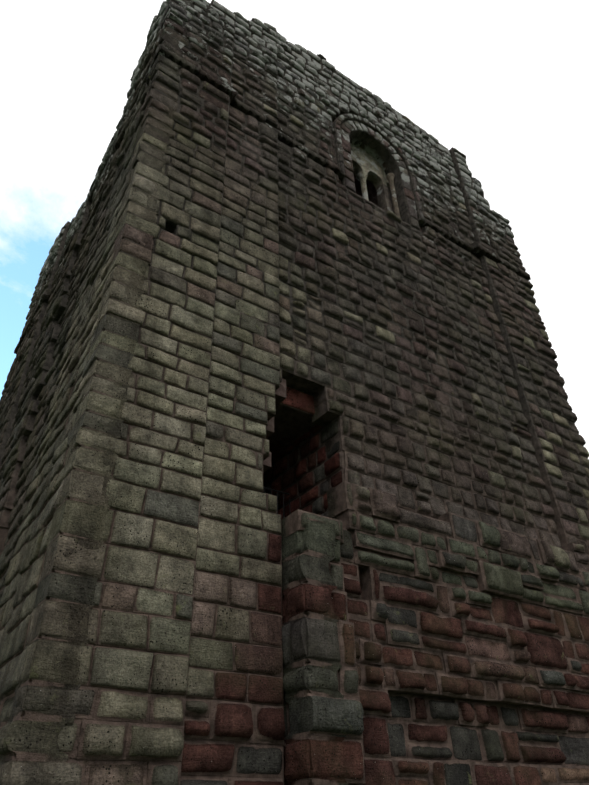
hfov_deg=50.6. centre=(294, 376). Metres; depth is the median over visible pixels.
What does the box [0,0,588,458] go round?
sky
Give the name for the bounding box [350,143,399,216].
keep window tracery
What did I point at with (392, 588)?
keep masonry
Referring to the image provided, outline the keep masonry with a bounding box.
[0,0,588,784]
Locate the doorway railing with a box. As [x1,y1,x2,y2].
[263,486,289,517]
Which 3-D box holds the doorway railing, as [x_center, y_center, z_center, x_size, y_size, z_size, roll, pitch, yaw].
[-0.518,1.747,7.580,1.219,1.030,0.022,21,-42,-28]

